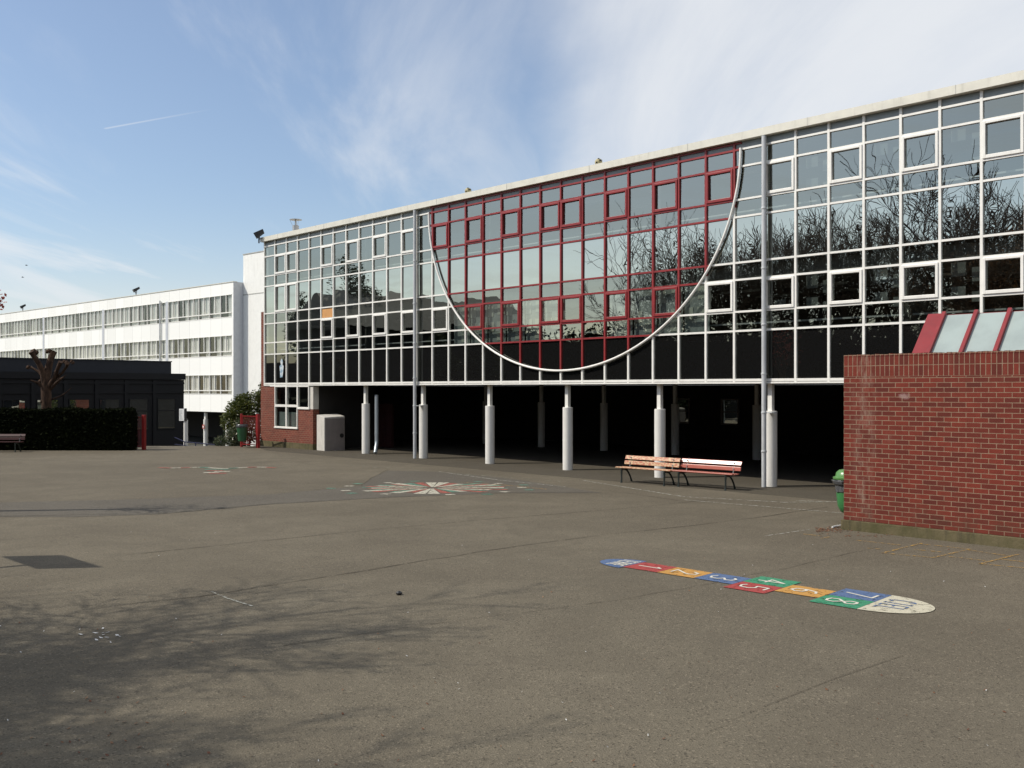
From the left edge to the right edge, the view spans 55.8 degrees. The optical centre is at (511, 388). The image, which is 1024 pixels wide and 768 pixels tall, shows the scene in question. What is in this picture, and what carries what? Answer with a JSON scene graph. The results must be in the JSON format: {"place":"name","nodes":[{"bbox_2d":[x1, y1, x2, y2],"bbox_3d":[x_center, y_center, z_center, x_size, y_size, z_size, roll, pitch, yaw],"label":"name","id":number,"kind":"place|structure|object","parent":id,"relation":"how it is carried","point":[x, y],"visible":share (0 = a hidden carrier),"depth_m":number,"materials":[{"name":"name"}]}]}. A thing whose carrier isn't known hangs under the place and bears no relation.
{"place":"outdoors","nodes":[
{"label":"outdoors","id":0,"kind":"place"},
{"bbox_2d":[188,435,237,445],"bbox_3d":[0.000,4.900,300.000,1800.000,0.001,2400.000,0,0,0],"label":"ground","id":1,"kind":"structure","parent":0,"point":[197,439],"depth_m":91.97,"materials":[{"name":"grey asphalt"}]},
{"bbox_2d":[179,408,187,445],"bbox_3d":[-17.039,2.950,50.209,0.430,3.900,0.273,0,0,25],"label":"information sign","id":2,"kind":"object","parent":1,"relation":"on","point":[182,414],"visible":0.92,"depth_m":50.09,"materials":[{"name":"white metal"}]},
{"bbox_2d":[159,467,274,473],"bbox_3d":[-10.686,2.789,33.829,3.844,0.001,2.926,0,0,25],"label":"painted snake","id":3,"kind":"object","parent":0,"point":[217,471],"visible":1,"depth_m":33.50,"materials":[{"name":"white paint"}]},
{"bbox_2d":[0,446,1023,767],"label":"courtyard","id":4,"kind":"structure","parent":0,"point":[500,664],"depth_m":11.20,"materials":[{"name":"grey asphalt"}]},
{"bbox_2d":[0,434,25,451],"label":"park bench","id":5,"kind":"object","parent":4,"relation":"on","point":[19,437],"visible":1,"depth_m":43.19,"materials":[{"name":"red wood"}]},
{"bbox_2d":[26,348,74,408],"bbox_3d":[-21.852,0.546,45.817,2.345,4.935,1.005,0,0,6],"label":"pollarded tree","id":6,"kind":"object","parent":4,"relation":"on","point":[46,383],"visible":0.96,"depth_m":45.72,"materials":[{"name":"brown plant"}]},
{"bbox_2d":[0,405,138,450],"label":"clipped hedge","id":7,"kind":"object","parent":4,"relation":"on","point":[73,428],"visible":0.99,"depth_m":44.05,"materials":[{"name":"green plant"}]},
{"bbox_2d":[0,357,185,445],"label":"navy pavilion","id":8,"kind":"structure","parent":4,"relation":"on","point":[153,391],"depth_m":55.24,"materials":[{"name":"black metal"}]},
{"bbox_2d":[2,399,25,408],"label":"window","id":9,"kind":"structure","parent":8,"relation":"in","point":[21,403],"depth_m":50.84,"materials":[{"name":"black glass"}]},
{"bbox_2d":[36,399,58,408],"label":"window","id":10,"kind":"structure","parent":8,"relation":"in","point":[55,403],"depth_m":52.29,"materials":[{"name":"black glass"}]},
{"bbox_2d":[69,399,89,408],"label":"window","id":11,"kind":"structure","parent":8,"relation":"in","point":[85,403],"depth_m":53.37,"materials":[{"name":"black glass"}]},
{"bbox_2d":[99,399,119,408],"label":"window","id":12,"kind":"structure","parent":8,"relation":"in","point":[103,403],"depth_m":54.61,"materials":[{"name":"black glass"}]},
{"bbox_2d":[129,398,148,429],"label":"window","id":13,"kind":"structure","parent":8,"relation":"in","point":[141,405],"depth_m":56.01,"materials":[{"name":"black glass"}]},
{"bbox_2d":[157,398,175,429],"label":"window","id":14,"kind":"structure","parent":8,"relation":"in","point":[166,407],"depth_m":57.16,"materials":[{"name":"black glass"}]},
{"bbox_2d":[136,415,145,449],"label":"gate","id":15,"kind":"structure","parent":4,"relation":"on","point":[143,432],"depth_m":44.44,"materials":[{"name":"red metal"}]},
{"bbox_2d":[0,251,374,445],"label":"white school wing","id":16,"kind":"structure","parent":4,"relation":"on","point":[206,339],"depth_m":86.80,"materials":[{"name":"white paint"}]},
{"bbox_2d":[12,321,17,337],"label":"window","id":17,"kind":"structure","parent":16,"relation":"in","point":[14,323],"depth_m":111.36,"materials":[{"name":"white metal"}]},
{"bbox_2d":[18,320,23,336],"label":"window","id":18,"kind":"structure","parent":16,"relation":"in","point":[20,322],"depth_m":109.94,"materials":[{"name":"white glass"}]},
{"bbox_2d":[44,316,50,334],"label":"window","id":19,"kind":"structure","parent":16,"relation":"in","point":[48,330],"depth_m":104.83,"materials":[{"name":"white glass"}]},
{"bbox_2d":[51,316,57,333],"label":"window","id":20,"kind":"structure","parent":16,"relation":"in","point":[55,318],"depth_m":103.76,"materials":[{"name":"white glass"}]},
{"bbox_2d":[58,315,64,332],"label":"window","id":21,"kind":"structure","parent":16,"relation":"in","point":[62,317],"depth_m":102.47,"materials":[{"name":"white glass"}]},
{"bbox_2d":[65,314,71,332],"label":"window","id":22,"kind":"structure","parent":16,"relation":"in","point":[69,316],"depth_m":101.35,"materials":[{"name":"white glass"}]},
{"bbox_2d":[79,312,86,330],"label":"window","id":23,"kind":"structure","parent":16,"relation":"in","point":[82,316],"depth_m":98.88,"materials":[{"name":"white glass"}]},
{"bbox_2d":[79,345,86,358],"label":"window","id":24,"kind":"structure","parent":16,"relation":"in","point":[82,349],"depth_m":98.91,"materials":[{"name":"white metal"}]},
{"bbox_2d":[87,311,93,330],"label":"window","id":25,"kind":"structure","parent":16,"relation":"in","point":[91,314],"depth_m":97.61,"materials":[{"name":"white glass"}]},
{"bbox_2d":[87,345,93,358],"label":"window","id":26,"kind":"structure","parent":16,"relation":"in","point":[90,354],"depth_m":97.64,"materials":[{"name":"white metal"}]},
{"bbox_2d":[94,310,101,329],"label":"window","id":27,"kind":"structure","parent":16,"relation":"in","point":[97,314],"depth_m":96.64,"materials":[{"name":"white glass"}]},
{"bbox_2d":[94,344,101,359],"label":"window","id":28,"kind":"structure","parent":16,"relation":"in","point":[97,348],"depth_m":96.62,"materials":[{"name":"white metal"}]},
{"bbox_2d":[104,309,111,328],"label":"window","id":29,"kind":"structure","parent":16,"relation":"in","point":[108,312],"depth_m":95.14,"materials":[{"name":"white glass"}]},
{"bbox_2d":[104,343,111,359],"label":"window","id":30,"kind":"structure","parent":16,"relation":"in","point":[108,347],"depth_m":95.05,"materials":[{"name":"white metal"}]},
{"bbox_2d":[112,308,120,327],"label":"window","id":31,"kind":"structure","parent":16,"relation":"in","point":[116,312],"depth_m":93.74,"materials":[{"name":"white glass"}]},
{"bbox_2d":[112,343,120,359],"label":"window","id":32,"kind":"structure","parent":16,"relation":"in","point":[115,356],"depth_m":94.17,"materials":[{"name":"white metal"}]},
{"bbox_2d":[121,307,128,326],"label":"window","id":33,"kind":"structure","parent":16,"relation":"in","point":[125,317],"depth_m":92.60,"materials":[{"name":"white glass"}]},
{"bbox_2d":[129,306,137,326],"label":"window","id":34,"kind":"structure","parent":16,"relation":"in","point":[134,322],"depth_m":91.34,"materials":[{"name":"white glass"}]},
{"bbox_2d":[129,342,137,359],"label":"window","id":35,"kind":"structure","parent":16,"relation":"in","point":[134,356],"depth_m":91.36,"materials":[{"name":"white metal"}]},
{"bbox_2d":[138,304,146,325],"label":"window","id":36,"kind":"structure","parent":16,"relation":"in","point":[142,320],"depth_m":90.50,"materials":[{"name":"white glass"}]},
{"bbox_2d":[138,341,148,359],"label":"window","id":37,"kind":"structure","parent":16,"relation":"in","point":[143,344],"depth_m":90.15,"materials":[{"name":"white metal"}]},
{"bbox_2d":[147,303,155,324],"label":"window","id":38,"kind":"structure","parent":16,"relation":"in","point":[152,320],"depth_m":88.90,"materials":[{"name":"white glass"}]},
{"bbox_2d":[147,340,155,359],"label":"window","id":39,"kind":"structure","parent":16,"relation":"in","point":[152,353],"depth_m":88.96,"materials":[{"name":"white metal"}]},
{"bbox_2d":[156,302,165,323],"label":"window","id":40,"kind":"structure","parent":16,"relation":"in","point":[163,305],"depth_m":87.69,"materials":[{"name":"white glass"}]},
{"bbox_2d":[156,340,165,358],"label":"window","id":41,"kind":"structure","parent":16,"relation":"in","point":[163,342],"depth_m":87.71,"materials":[{"name":"white metal"}]},
{"bbox_2d":[168,301,177,322],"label":"window","id":42,"kind":"structure","parent":16,"relation":"in","point":[174,304],"depth_m":86.38,"materials":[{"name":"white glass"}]},
{"bbox_2d":[168,339,177,358],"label":"window","id":43,"kind":"structure","parent":16,"relation":"in","point":[171,342],"depth_m":86.67,"materials":[{"name":"white metal"}]},
{"bbox_2d":[178,299,187,321],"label":"window","id":44,"kind":"structure","parent":16,"relation":"in","point":[186,301],"depth_m":84.97,"materials":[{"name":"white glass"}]},
{"bbox_2d":[178,338,187,357],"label":"window","id":45,"kind":"structure","parent":16,"relation":"in","point":[182,341],"depth_m":85.39,"materials":[{"name":"white metal"}]},
{"bbox_2d":[188,298,197,320],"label":"window","id":46,"kind":"structure","parent":16,"relation":"in","point":[192,303],"depth_m":84.05,"materials":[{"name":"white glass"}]},
{"bbox_2d":[188,337,197,357],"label":"window","id":47,"kind":"structure","parent":16,"relation":"in","point":[194,341],"depth_m":84.02,"materials":[{"name":"white metal"}]},
{"bbox_2d":[188,375,197,393],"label":"window","id":48,"kind":"structure","parent":16,"relation":"in","point":[194,378],"depth_m":84.00,"materials":[{"name":"white metal"}]},
{"bbox_2d":[198,297,208,319],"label":"window","id":49,"kind":"structure","parent":16,"relation":"in","point":[205,300],"depth_m":82.76,"materials":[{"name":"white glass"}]},
{"bbox_2d":[198,337,208,356],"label":"window","id":50,"kind":"structure","parent":16,"relation":"in","point":[207,338],"depth_m":82.58,"materials":[{"name":"white metal"}]},
{"bbox_2d":[198,375,208,393],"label":"window","id":51,"kind":"structure","parent":16,"relation":"in","point":[205,390],"depth_m":82.70,"materials":[{"name":"white metal"}]},
{"bbox_2d":[209,295,219,318],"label":"window","id":52,"kind":"structure","parent":16,"relation":"in","point":[216,314],"depth_m":81.40,"materials":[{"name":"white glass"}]},
{"bbox_2d":[209,336,219,356],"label":"window","id":53,"kind":"structure","parent":16,"relation":"in","point":[218,337],"depth_m":81.38,"materials":[{"name":"white metal"}]},
{"bbox_2d":[209,375,219,393],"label":"window","id":54,"kind":"structure","parent":16,"relation":"in","point":[214,390],"depth_m":81.82,"materials":[{"name":"white metal"}]},
{"bbox_2d":[220,294,231,317],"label":"window","id":55,"kind":"structure","parent":16,"relation":"in","point":[229,295],"depth_m":80.18,"materials":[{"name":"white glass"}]},
{"bbox_2d":[220,335,231,355],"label":"window","id":56,"kind":"structure","parent":16,"relation":"in","point":[227,339],"depth_m":80.31,"materials":[{"name":"white metal"}]},
{"bbox_2d":[220,374,231,393],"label":"window","id":57,"kind":"structure","parent":16,"relation":"in","point":[229,390],"depth_m":80.18,"materials":[{"name":"white metal"}]},
{"bbox_2d":[213,418,245,445],"bbox_3d":[-13.868,2.177,47.555,1.773,1.591,0.850,0,0,0],"label":"variegated bush","id":58,"kind":"object","parent":4,"relation":"on","point":[228,441],"visible":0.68,"depth_m":47.46,"materials":[{"name":"green plant"}]},
{"bbox_2d":[218,384,260,445],"bbox_3d":[-13.289,1.448,48.565,2.655,3.715,2.010,0,0,21],"label":"laurel bush","id":59,"kind":"object","parent":4,"relation":"on","point":[237,407],"visible":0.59,"depth_m":48.21,"materials":[{"name":"green plant"}]},
{"bbox_2d":[240,414,259,447],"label":"gate","id":60,"kind":"structure","parent":4,"relation":"on","point":[257,427],"depth_m":45.97,"materials":[{"name":"red metal"}]},
{"bbox_2d":[236,424,247,441],"bbox_3d":[-12.846,2.090,45.973,0.548,0.820,0.617,0,0,-37],"label":"litter bin","id":61,"kind":"object","parent":60,"relation":"attached to","point":[242,429],"visible":1,"depth_m":45.76,"materials":[{"name":"green plastic"}]},
{"bbox_2d":[0,470,598,516],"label":"asphalt patch","id":62,"kind":"object","parent":4,"relation":"on","point":[83,508],"visible":1,"depth_m":24.68,"materials":[{"name":"grey asphalt"}]},
{"bbox_2d":[326,481,532,494],"bbox_3d":[-2.288,2.790,27.406,5.865,0.001,3.921,0,0,0],"label":"painted starburst","id":63,"kind":"object","parent":62,"relation":"on","point":[431,484],"visible":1,"depth_m":27.38,"materials":[{"name":"beige paint"}]},
{"bbox_2d":[2,460,901,738],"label":"asphalt seams","id":64,"kind":"object","parent":4,"relation":"on","point":[472,552],"visible":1,"depth_m":16.60,"materials":[{"name":"grey asphalt"}]},
{"bbox_2d":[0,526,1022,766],"bbox_3d":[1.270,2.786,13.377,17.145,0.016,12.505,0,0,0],"label":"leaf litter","id":65,"kind":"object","parent":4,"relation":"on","point":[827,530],"visible":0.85,"depth_m":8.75,"materials":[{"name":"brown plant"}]},
{"bbox_2d":[444,472,836,512],"bbox_3d":[2.704,2.792,27.471,14.698,0.001,2.386,0,0,43],"label":"court line","id":66,"kind":"object","parent":4,"relation":"on","point":[676,495],"visible":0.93,"depth_m":24.87,"materials":[{"name":"white paint"}]},
{"bbox_2d":[600,559,934,612],"bbox_3d":[3.395,2.786,13.972,5.254,0.008,1.120,0,0,44],"label":"hopscotch court","id":67,"kind":"object","parent":4,"relation":"on","point":[844,601],"visible":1,"depth_m":13.38,"materials":[{"name":"multicoloured paint"}]},
{"bbox_2d":[807,534,1023,567],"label":"court marking","id":68,"kind":"object","parent":4,"relation":"on","point":[949,553],"visible":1,"depth_m":16.30,"materials":[{"name":"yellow paint"}]},
{"bbox_2d":[0,0,1023,385],"label":"sky","id":69,"kind":"structure","parent":0,"point":[146,145],"materials":[{"name":"blue"}]},
{"bbox_2d":[255,436,843,500],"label":"pavement","id":70,"kind":"structure","parent":0,"point":[808,476],"depth_m":37.27,"materials":[{"name":"concrete"}]},
{"bbox_2d":[317,414,344,450],"bbox_3d":[-8.277,1.971,44.163,1.020,1.658,0.810,0,0,-37],"label":"service cabinet","id":71,"kind":"object","parent":70,"relation":"on","point":[330,432],"visible":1,"depth_m":43.87,"materials":[{"name":"grey metal"}]},
{"bbox_2d":[615,455,680,485],"bbox_3d":[4.007,2.405,28.566,1.960,0.819,0.599,0,0,43],"label":"park bench","id":72,"kind":"object","parent":70,"relation":"on","point":[668,471],"visible":0.99,"depth_m":28.63,"materials":[{"name":"brown wood"}]},
{"bbox_2d":[672,458,741,490],"bbox_3d":[5.497,2.405,27.316,1.960,0.819,0.599,0,0,43],"label":"park bench","id":73,"kind":"object","parent":70,"relation":"on","point":[713,467],"visible":1,"depth_m":27.37,"materials":[{"name":"red wood"}]},
{"bbox_2d":[260,70,1023,486],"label":"glazed school building","id":74,"kind":"structure","parent":0,"point":[748,290],"depth_m":32.58,"materials":[{"name":"white glass"}]},
{"bbox_2d":[274,254,285,273],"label":"window","id":75,"kind":"structure","parent":74,"relation":"in","point":[275,257],"depth_m":46.45,"materials":[{"name":"white metal"}]},
{"bbox_2d":[274,386,309,428],"bbox_3d":[-10.356,0.862,45.675,0.215,2.025,3.084,0,0,-44],"label":"window frame","id":76,"kind":"structure","parent":74,"relation":"in","point":[286,419],"depth_m":45.94,"materials":[{"name":"white metal"}]},
{"bbox_2d":[321,318,332,338],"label":"window","id":77,"kind":"structure","parent":74,"relation":"in","point":[331,319],"depth_m":43.43,"materials":[{"name":"white metal"}]},
{"bbox_2d":[321,245,332,266],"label":"window","id":78,"kind":"structure","parent":74,"relation":"in","point":[331,246],"depth_m":43.43,"materials":[{"name":"white metal"}]},
{"bbox_2d":[346,316,357,336],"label":"window","id":79,"kind":"structure","parent":74,"relation":"in","point":[347,318],"depth_m":42.15,"materials":[{"name":"white metal"}]},
{"bbox_2d":[346,240,357,262],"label":"window","id":80,"kind":"structure","parent":74,"relation":"in","point":[347,243],"depth_m":42.12,"materials":[{"name":"white metal"}]},
{"bbox_2d":[372,313,385,334],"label":"window","id":81,"kind":"structure","parent":74,"relation":"in","point":[373,316],"depth_m":40.81,"materials":[{"name":"white metal"}]},
{"bbox_2d":[372,235,385,257],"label":"window","id":82,"kind":"structure","parent":74,"relation":"in","point":[373,238],"depth_m":40.79,"materials":[{"name":"white metal"}]},
{"bbox_2d":[401,311,412,332],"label":"window","id":83,"kind":"structure","parent":74,"relation":"in","point":[402,313],"depth_m":39.50,"materials":[{"name":"white metal"}]},
{"bbox_2d":[401,229,412,253],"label":"window","id":84,"kind":"structure","parent":74,"relation":"in","point":[402,233],"depth_m":39.50,"materials":[{"name":"white metal"}]},
{"bbox_2d":[432,308,447,330],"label":"window","id":85,"kind":"structure","parent":74,"relation":"in","point":[442,329],"depth_m":37.73,"materials":[{"name":"white metal"}]},
{"bbox_2d":[432,223,447,248],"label":"window","id":86,"kind":"structure","parent":74,"relation":"in","point":[444,224],"depth_m":37.73,"materials":[{"name":"red metal"}]},
{"bbox_2d":[465,305,481,328],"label":"window","id":87,"kind":"structure","parent":74,"relation":"in","point":[466,307],"depth_m":36.40,"materials":[{"name":"red metal"}]},
{"bbox_2d":[465,216,481,242],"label":"window","id":88,"kind":"structure","parent":74,"relation":"in","point":[466,220],"depth_m":36.43,"materials":[{"name":"red metal"}]},
{"bbox_2d":[501,301,518,326],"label":"window","id":89,"kind":"structure","parent":74,"relation":"in","point":[502,304],"depth_m":34.99,"materials":[{"name":"red metal"}]},
{"bbox_2d":[501,209,518,236],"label":"window","id":90,"kind":"structure","parent":74,"relation":"in","point":[502,214],"depth_m":35.04,"materials":[{"name":"red metal"}]},
{"bbox_2d":[540,297,559,323],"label":"window","id":91,"kind":"structure","parent":74,"relation":"in","point":[558,298],"depth_m":33.60,"materials":[{"name":"red metal"}]},
{"bbox_2d":[540,202,559,230],"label":"window","id":92,"kind":"structure","parent":74,"relation":"in","point":[550,204],"depth_m":33.58,"materials":[{"name":"red metal"}]},
{"bbox_2d":[561,295,580,322],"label":"window","id":93,"kind":"structure","parent":74,"relation":"in","point":[569,297],"depth_m":32.79,"materials":[{"name":"red metal"}]},
{"bbox_2d":[561,198,580,227],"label":"window","id":94,"kind":"structure","parent":74,"relation":"in","point":[571,200],"depth_m":32.82,"materials":[{"name":"red metal"}]},
{"bbox_2d":[605,291,626,319],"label":"window","id":95,"kind":"structure","parent":74,"relation":"in","point":[623,292],"depth_m":31.46,"materials":[{"name":"red metal"}]},
{"bbox_2d":[605,189,626,219],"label":"window","id":96,"kind":"structure","parent":74,"relation":"in","point":[624,190],"depth_m":31.47,"materials":[{"name":"red metal"}]},
{"bbox_2d":[653,286,676,315],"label":"window","id":97,"kind":"structure","parent":74,"relation":"in","point":[666,288],"depth_m":30.08,"materials":[{"name":"red metal"}]},
{"bbox_2d":[653,179,676,212],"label":"window","id":98,"kind":"structure","parent":74,"relation":"in","point":[671,181],"depth_m":30.06,"materials":[{"name":"red metal"}]},
{"bbox_2d":[677,398,689,423],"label":"back window","id":99,"kind":"structure","parent":74,"relation":"in","point":[684,403],"depth_m":46.11,"materials":[{"name":"black glass"}]},
{"bbox_2d":[706,281,732,312],"bbox_3d":[6.152,-2.685,28.601,0.088,1.970,0.948,0,0,-44],"label":"window","id":100,"kind":"structure","parent":74,"relation":"in","point":[720,283],"depth_m":28.56,"materials":[{"name":"white metal"}]},
{"bbox_2d":[706,169,732,203],"bbox_3d":[6.154,-5.990,28.596,0.090,1.940,0.948,0,0,-44],"label":"window","id":101,"kind":"structure","parent":74,"relation":"in","point":[708,201],"depth_m":28.57,"materials":[{"name":"red metal"}]},
{"bbox_2d":[721,399,738,424],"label":"back window","id":102,"kind":"structure","parent":74,"relation":"in","point":[729,407],"depth_m":44.28,"materials":[{"name":"black glass"}]},
{"bbox_2d":[766,276,793,308],"bbox_3d":[7.531,-2.685,27.189,0.090,1.970,0.948,0,0,-44],"label":"window","id":103,"kind":"structure","parent":74,"relation":"in","point":[785,277],"depth_m":27.08,"materials":[{"name":"white metal"}]},
{"bbox_2d":[766,157,793,193],"bbox_3d":[7.528,-5.990,27.199,0.089,1.940,0.948,0,0,-44],"label":"window","id":104,"kind":"structure","parent":74,"relation":"in","point":[787,159],"depth_m":27.08,"materials":[{"name":"white metal"}]},
{"bbox_2d":[829,269,861,304],"bbox_3d":[8.913,-2.685,25.762,0.089,1.970,0.948,0,0,-44],"label":"window","id":105,"kind":"structure","parent":74,"relation":"in","point":[831,274],"depth_m":25.78,"materials":[{"name":"white metal"}]},
{"bbox_2d":[829,144,861,183],"bbox_3d":[8.909,-5.990,25.771,0.087,1.940,0.948,0,0,-44],"label":"window","id":106,"kind":"structure","parent":74,"relation":"in","point":[831,181],"depth_m":25.78,"materials":[{"name":"white metal"}]},
{"bbox_2d":[901,262,937,299],"bbox_3d":[10.289,-2.685,24.352,0.088,1.970,0.948,0,0,-44],"label":"window","id":107,"kind":"structure","parent":74,"relation":"in","point":[903,297],"depth_m":24.36,"materials":[{"name":"white metal"}]},
{"bbox_2d":[901,130,937,171],"bbox_3d":[10.279,-5.990,24.378,0.088,1.940,0.948,0,0,-44],"label":"window","id":108,"kind":"structure","parent":74,"relation":"in","point":[903,169],"depth_m":24.36,"materials":[{"name":"white metal"}]},
{"bbox_2d":[982,254,1023,293],"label":"window","id":109,"kind":"structure","parent":74,"relation":"in","point":[1021,289],"depth_m":22.90,"materials":[{"name":"white metal"}]},
{"bbox_2d":[982,114,1023,158],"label":"window","id":110,"kind":"structure","parent":74,"relation":"in","point":[1021,116],"depth_m":22.92,"materials":[{"name":"white metal"}]},
{"bbox_2d":[841,308,1023,549],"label":"brick building","id":111,"kind":"structure","parent":0,"point":[934,435],"depth_m":18.06,"materials":[{"name":"brick"}]},
{"bbox_2d":[832,469,843,512],"bbox_3d":[7.123,2.170,20.407,0.613,0.940,0.757,0,0,-12],"label":"litter bin","id":112,"kind":"object","parent":111,"relation":"attached to","point":[838,480],"visible":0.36,"depth_m":20.38,"materials":[{"name":"green plastic"}]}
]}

